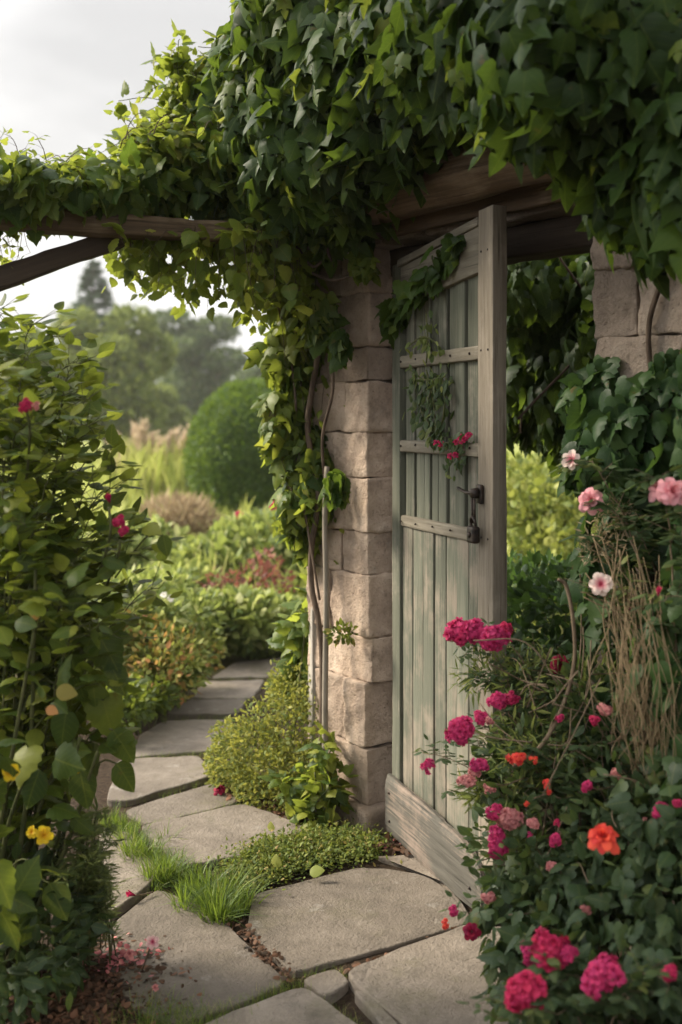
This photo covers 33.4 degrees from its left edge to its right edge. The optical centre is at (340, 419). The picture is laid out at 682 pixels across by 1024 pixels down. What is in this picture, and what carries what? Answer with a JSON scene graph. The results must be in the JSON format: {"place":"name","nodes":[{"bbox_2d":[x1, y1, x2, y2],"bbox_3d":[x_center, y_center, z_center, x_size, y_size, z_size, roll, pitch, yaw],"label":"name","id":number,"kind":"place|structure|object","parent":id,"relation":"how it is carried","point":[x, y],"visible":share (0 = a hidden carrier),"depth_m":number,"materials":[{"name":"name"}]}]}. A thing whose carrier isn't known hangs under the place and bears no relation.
{"place":"outdoors","nodes":[
{"label":"outdoors","id":0,"kind":"place"},
{"bbox_2d":[76,417,190,509],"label":"ornamental grass","id":1,"kind":"object","parent":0,"point":[166,451],"depth_m":18.16,"materials":[{"name":"green plant"}]},
{"bbox_2d":[0,0,269,383],"label":"sky","id":2,"kind":"structure","parent":0,"point":[62,62],"materials":[{"name":"white"}]},
{"bbox_2d":[0,448,576,614],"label":"meadow grass","id":3,"kind":"structure","parent":0,"point":[224,567],"depth_m":13.69,"materials":[{"name":"green plant"}]},
{"bbox_2d":[99,655,528,1023],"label":"path","id":4,"kind":"structure","parent":0,"point":[417,976],"depth_m":3.37,"materials":[{"name":"grey stone"}]},
{"bbox_2d":[124,949,136,960],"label":"fallen rose","id":5,"kind":"object","parent":4,"relation":"on","point":[129,954],"visible":1,"depth_m":3.15,"materials":[{"name":"pink plant"}]},
{"bbox_2d":[125,890,152,896],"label":"fallen rose","id":6,"kind":"object","parent":4,"relation":"on","point":[129,893],"visible":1,"depth_m":3.54,"materials":[{"name":"pink plant"}]},
{"bbox_2d":[142,935,158,970],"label":"pink flower","id":7,"kind":"object","parent":4,"relation":"on","point":[152,942],"visible":1,"depth_m":3.03,"materials":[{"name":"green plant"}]},
{"bbox_2d":[147,984,158,991],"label":"fallen flower","id":8,"kind":"object","parent":4,"relation":"on","point":[155,986],"visible":1,"depth_m":2.96,"materials":[{"name":"pink plant"}]},
{"bbox_2d":[213,785,225,795],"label":"fallen rose","id":9,"kind":"object","parent":4,"relation":"on","point":[220,789],"visible":1,"depth_m":4.55,"materials":[{"name":"pink plant"}]},
{"bbox_2d":[267,822,274,830],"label":"fallen leaf","id":10,"kind":"object","parent":4,"relation":"on","point":[270,826],"visible":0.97,"depth_m":4.07,"materials":[{"name":"green plant"}]},
{"bbox_2d":[0,430,673,1023],"bbox_3d":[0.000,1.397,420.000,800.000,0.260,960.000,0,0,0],"label":"ground","id":11,"kind":"structure","parent":0,"point":[346,1002],"depth_m":4.15,"materials":[{"name":"brown soil"}]},
{"bbox_2d":[0,327,75,446],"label":"olive tree","id":12,"kind":"object","parent":11,"relation":"on","point":[21,346],"visible":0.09,"depth_m":37.68,"materials":[{"name":"green plant"}]},
{"bbox_2d":[0,841,115,1023],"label":"undergrowth plant","id":13,"kind":"object","parent":11,"relation":"on","point":[21,982],"visible":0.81,"depth_m":2.84,"materials":[{"name":"green plant"}]},
{"bbox_2d":[28,796,130,975],"bbox_3d":[-0.698,1.237,3.037,0.271,0.536,0.508,0,0,-11],"label":"ferny plant","id":14,"kind":"object","parent":11,"relation":"on","point":[89,868],"visible":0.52,"depth_m":3.00,"materials":[{"name":"green plant"}]},
{"bbox_2d":[54,259,115,449],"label":"conifer","id":15,"kind":"object","parent":11,"relation":"on","point":[91,273],"visible":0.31,"depth_m":51.73,"materials":[{"name":"green plant"}]},
{"bbox_2d":[0,294,185,968],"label":"leafy shrub","id":16,"kind":"object","parent":11,"relation":"on","point":[50,587],"visible":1,"depth_m":2.86,"materials":[{"name":"green plant"}]},
{"bbox_2d":[45,302,180,454],"bbox_3d":[-8.500,-1.293,39.910,5.577,5.815,4.432,0,0,0],"label":"olive tree","id":17,"kind":"object","parent":11,"relation":"on","point":[134,366],"visible":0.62,"depth_m":39.32,"materials":[{"name":"green plant"}]},
{"bbox_2d":[42,511,231,602],"bbox_3d":[-1.618,1.138,9.133,1.956,0.789,1.903,0,0,20],"label":"green bush","id":18,"kind":"object","parent":11,"relation":"on","point":[178,531],"visible":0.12,"depth_m":8.71,"materials":[{"name":"green plant"}]},
{"bbox_2d":[86,561,210,673],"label":"green bush","id":19,"kind":"object","parent":11,"relation":"on","point":[176,584],"visible":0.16,"depth_m":6.27,"materials":[{"name":"green plant"}]},
{"bbox_2d":[90,654,208,735],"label":"plant","id":20,"kind":"object","parent":11,"relation":"on","point":[146,705],"visible":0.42,"depth_m":5.43,"materials":[{"name":"green plant"}]},
{"bbox_2d":[58,348,256,440],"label":"woodland","id":21,"kind":"object","parent":11,"relation":"on","point":[235,375],"visible":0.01,"depth_m":87.26,"materials":[{"name":"green plant"}]},
{"bbox_2d":[124,381,192,451],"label":"olive tree","id":22,"kind":"object","parent":11,"relation":"on","point":[178,416],"visible":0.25,"depth_m":47.56,"materials":[{"name":"green plant"}]},
{"bbox_2d":[108,607,227,711],"bbox_3d":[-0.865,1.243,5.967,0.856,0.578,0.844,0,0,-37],"label":"orange bush","id":23,"kind":"object","parent":11,"relation":"on","point":[167,645],"visible":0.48,"depth_m":5.75,"materials":[{"name":"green plant"}]},
{"bbox_2d":[139,485,226,541],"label":"feathery bush","id":24,"kind":"object","parent":11,"relation":"on","point":[194,511],"visible":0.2,"depth_m":11.04,"materials":[{"name":"plant"}]},
{"bbox_2d":[145,586,228,644],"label":"white flower plant","id":25,"kind":"object","parent":11,"relation":"on","point":[200,602],"visible":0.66,"depth_m":6.22,"materials":[{"name":"green plant"}]},
{"bbox_2d":[142,306,248,445],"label":"cedar tree","id":26,"kind":"object","parent":11,"relation":"on","point":[199,339],"visible":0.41,"depth_m":56.93,"materials":[{"name":"green plant"}]},
{"bbox_2d":[82,675,362,1023],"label":"grass","id":27,"kind":"structure","parent":11,"relation":"on","point":[214,901],"depth_m":3.58,"materials":[{"name":"green plant"}]},
{"bbox_2d":[50,840,400,986],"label":"fallen petals","id":28,"kind":"object","parent":11,"relation":"on","point":[122,953],"visible":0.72,"depth_m":3.17,"materials":[{"name":"red plant"}]},
{"bbox_2d":[0,782,456,1023],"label":"fallen leaves","id":29,"kind":"object","parent":11,"relation":"on","point":[87,996],"depth_m":3.02,"materials":[{"name":"brown plant"}]},
{"bbox_2d":[179,376,282,515],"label":"clipped dome","id":30,"kind":"structure","parent":11,"relation":"on","point":[224,462],"depth_m":15.12,"materials":[{"name":"green plant"}]},
{"bbox_2d":[169,505,304,594],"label":"leafy perennial","id":31,"kind":"object","parent":11,"relation":"on","point":[236,535],"visible":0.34,"depth_m":8.95,"materials":[{"name":"green plant"}]},
{"bbox_2d":[218,365,263,386],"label":"woodland tree","id":32,"kind":"object","parent":11,"relation":"on","point":[251,372],"visible":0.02,"depth_m":61.53,"materials":[{"name":"green plant"}]},
{"bbox_2d":[195,545,299,593],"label":"red plant","id":33,"kind":"object","parent":11,"relation":"on","point":[266,565],"visible":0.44,"depth_m":8.08,"materials":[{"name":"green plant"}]},
{"bbox_2d":[188,581,306,661],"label":"leafy perennial","id":34,"kind":"object","parent":11,"relation":"on","point":[251,614],"visible":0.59,"depth_m":7.02,"materials":[{"name":"green plant"}]},
{"bbox_2d":[235,501,285,555],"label":"poppy plant","id":35,"kind":"object","parent":11,"relation":"on","point":[237,513],"visible":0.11,"depth_m":9.59,"materials":[{"name":"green plant"}]},
{"bbox_2d":[201,659,328,820],"bbox_3d":[-0.256,1.248,4.603,0.598,0.607,0.706,0,0,-13],"label":"golden bush","id":36,"kind":"object","parent":11,"relation":"on","point":[240,775],"visible":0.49,"depth_m":4.54,"materials":[{"name":"green plant"}]},
{"bbox_2d":[265,573,309,758],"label":"leafy plant","id":37,"kind":"object","parent":11,"relation":"on","point":[289,639],"visible":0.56,"depth_m":4.63,"materials":[{"name":"green plant"}]},
{"bbox_2d":[205,817,402,894],"bbox_3d":[-0.144,1.478,3.912,0.826,0.089,0.545,0,0,-34],"label":"ground cover","id":38,"kind":"object","parent":11,"relation":"on","point":[300,851],"visible":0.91,"depth_m":3.87,"materials":[{"name":"green plant"}]},
{"bbox_2d":[271,854,281,867],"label":"fallen leaf","id":39,"kind":"object","parent":38,"relation":"on","point":[276,860],"visible":1,"depth_m":3.73,"materials":[{"name":"green plant"}]},
{"bbox_2d":[257,721,358,830],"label":"leafy plant","id":40,"kind":"object","parent":11,"relation":"on","point":[317,795],"visible":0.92,"depth_m":4.21,"materials":[{"name":"green plant"}]},
{"bbox_2d":[308,413,318,748],"bbox_3d":[-0.091,0.465,4.520,0.076,2.133,0.066,0,0,-17],"label":"timber post","id":41,"kind":"object","parent":11,"relation":"on","point":[312,666],"visible":0.09,"depth_m":4.49,"materials":[{"name":"brown wood"}]},
{"bbox_2d":[322,466,329,823],"bbox_3d":[-0.057,0.842,4.269,0.028,1.336,0.042,0,0,0],"label":"wooden stake","id":42,"kind":"object","parent":11,"relation":"on","point":[325,619],"visible":0.66,"depth_m":4.25,"materials":[{"name":"brown wood"}]},
{"bbox_2d":[305,246,392,834],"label":"stone pillar","id":43,"kind":"structure","parent":11,"relation":"on","point":[358,433],"depth_m":4.25,"materials":[{"name":"stone"}]},
{"bbox_2d":[221,250,353,772],"bbox_3d":[-0.129,0.296,4.434,0.442,2.078,0.747,0,0,-38],"label":"creeper","id":44,"kind":"object","parent":43,"relation":"attached to","point":[293,451],"visible":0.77,"depth_m":4.36,"materials":[{"name":"green plant"}]},
{"bbox_2d":[322,618,357,646],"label":"creeper sprig","id":45,"kind":"object","parent":43,"relation":"attached to","point":[338,628],"visible":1,"depth_m":4.19,"materials":[{"name":"green plant"}]},
{"bbox_2d":[385,205,506,912],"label":"wooden gate","id":46,"kind":"structure","parent":43,"relation":"attached to","point":[444,572],"depth_m":3.72,"materials":[{"name":"green paint"}]},
{"bbox_2d":[374,233,465,349],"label":"creeper sprig","id":47,"kind":"object","parent":46,"relation":"attached to","point":[395,314],"visible":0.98,"depth_m":3.84,"materials":[{"name":"green plant"}]},
{"bbox_2d":[399,310,453,395],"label":"creeper sprig","id":48,"kind":"object","parent":46,"relation":"hanging from","point":[423,340],"visible":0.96,"depth_m":3.81,"materials":[{"name":"green plant"}]},
{"bbox_2d":[402,367,453,450],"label":"creeper sprig","id":49,"kind":"object","parent":46,"relation":"hanging from","point":[428,404],"visible":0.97,"depth_m":3.78,"materials":[{"name":"green plant"}]},
{"bbox_2d":[425,428,474,480],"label":"flowers","id":50,"kind":"object","parent":46,"relation":"attached to","point":[461,438],"visible":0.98,"depth_m":3.58,"materials":[{"name":"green plant"}]},
{"bbox_2d":[467,516,479,543],"bbox_3d":[0.399,0.332,3.451,0.030,0.084,0.050,0,0,-20],"label":"padlock","id":51,"kind":"object","parent":46,"relation":"hanging from","point":[473,534],"visible":1,"depth_m":3.43,"materials":[{"name":"metal"}]},
{"bbox_2d":[375,202,681,952],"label":"stone wall","id":52,"kind":"structure","parent":11,"relation":"on","point":[621,303],"depth_m":3.24,"materials":[{"name":"grey stone"}]},
{"bbox_2d":[366,141,554,225],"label":"log beam","id":53,"kind":"structure","parent":52,"relation":"attached to","point":[452,182],"depth_m":3.51,"materials":[{"name":"brown wood"}]},
{"bbox_2d":[106,0,681,300],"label":"creeper","id":54,"kind":"object","parent":53,"relation":"hanging from","point":[339,115],"visible":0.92,"depth_m":3.01,"materials":[{"name":"green plant"}]},
{"bbox_2d":[345,245,380,286],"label":"creeper sprig","id":55,"kind":"object","parent":54,"relation":"hanging from","point":[362,268],"visible":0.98,"depth_m":4.03,"materials":[{"name":"green plant"}]},
{"bbox_2d":[375,182,560,240],"bbox_3d":[0.441,-0.692,3.679,0.040,0.094,1.365,0,0,-36],"label":"fascia board","id":56,"kind":"object","parent":53,"relation":"attached to","point":[528,197],"visible":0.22,"depth_m":3.66,"materials":[{"name":"brown wood"}]},
{"bbox_2d":[506,253,596,494],"bbox_3d":[0.961,-0.300,4.690,1.027,1.275,1.148,0,0,0],"label":"creeper","id":57,"kind":"object","parent":53,"relation":"hanging from","point":[551,340],"visible":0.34,"depth_m":4.47,"materials":[{"name":"green plant"}]},
{"bbox_2d":[389,215,592,276],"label":"lintel beam","id":58,"kind":"structure","parent":52,"relation":"attached to","point":[550,238],"depth_m":3.64,"materials":[{"name":"brown wood"}]},
{"bbox_2d":[552,288,681,853],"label":"ivy","id":59,"kind":"object","parent":52,"relation":"attached to","point":[603,409],"visible":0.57,"depth_m":3.05,"materials":[{"name":"green plant"}]},
{"bbox_2d":[581,534,681,790],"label":"dry stalks","id":60,"kind":"object","parent":59,"relation":"hanging from","point":[636,656],"visible":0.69,"depth_m":2.75,"materials":[{"name":"brown plant"}]},
{"bbox_2d":[413,574,681,954],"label":"rose bush","id":61,"kind":"object","parent":11,"relation":"on","point":[554,781],"visible":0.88,"depth_m":2.96,"materials":[{"name":"green plant"}]},
{"bbox_2d":[506,546,596,782],"bbox_3d":[0.792,1.008,4.585,0.818,1.047,1.074,0,0,-33],"label":"dark bush","id":62,"kind":"object","parent":11,"relation":"on","point":[532,592],"visible":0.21,"depth_m":4.39,"materials":[{"name":"green plant"}]},
{"bbox_2d":[506,450,598,633],"bbox_3d":[1.483,0.809,8.449,1.922,1.447,2.869,0,0,27],"label":"sunny bush","id":63,"kind":"object","parent":11,"relation":"on","point":[543,523],"visible":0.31,"depth_m":7.92,"materials":[{"name":"green plant"}]},
{"bbox_2d":[456,926,681,1023],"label":"rose bush","id":64,"kind":"object","parent":11,"relation":"on","point":[530,990],"visible":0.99,"depth_m":2.36,"materials":[{"name":"pink plant"}]},
{"bbox_2d":[463,755,681,1023],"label":"leafy plant","id":65,"kind":"object","parent":11,"relation":"on","point":[652,936],"visible":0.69,"depth_m":2.64,"materials":[{"name":"green plant"}]},
{"bbox_2d":[544,449,681,985],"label":"climbing rose","id":66,"kind":"object","parent":11,"relation":"on","point":[665,489],"visible":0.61,"depth_m":2.90,"materials":[{"name":"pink plant"}]},
{"label":"pergola post","id":67,"kind":"object","parent":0,"visible":0},
{"bbox_2d":[0,207,309,249],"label":"pergola beam","id":68,"kind":"structure","parent":67,"relation":"on","point":[134,227],"depth_m":3.98,"materials":[{"name":"brown wood"}]},
{"bbox_2d":[0,237,124,291],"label":"pergola brace","id":69,"kind":"object","parent":68,"relation":"attached to","point":[26,269],"visible":0.81,"depth_m":3.95,"materials":[{"name":"brown wood"}]},
{"bbox_2d":[0,100,328,338],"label":"creeper","id":70,"kind":"object","parent":68,"relation":"hanging from","point":[135,175],"visible":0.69,"depth_m":4.01,"materials":[{"name":"green plant"}]}
]}

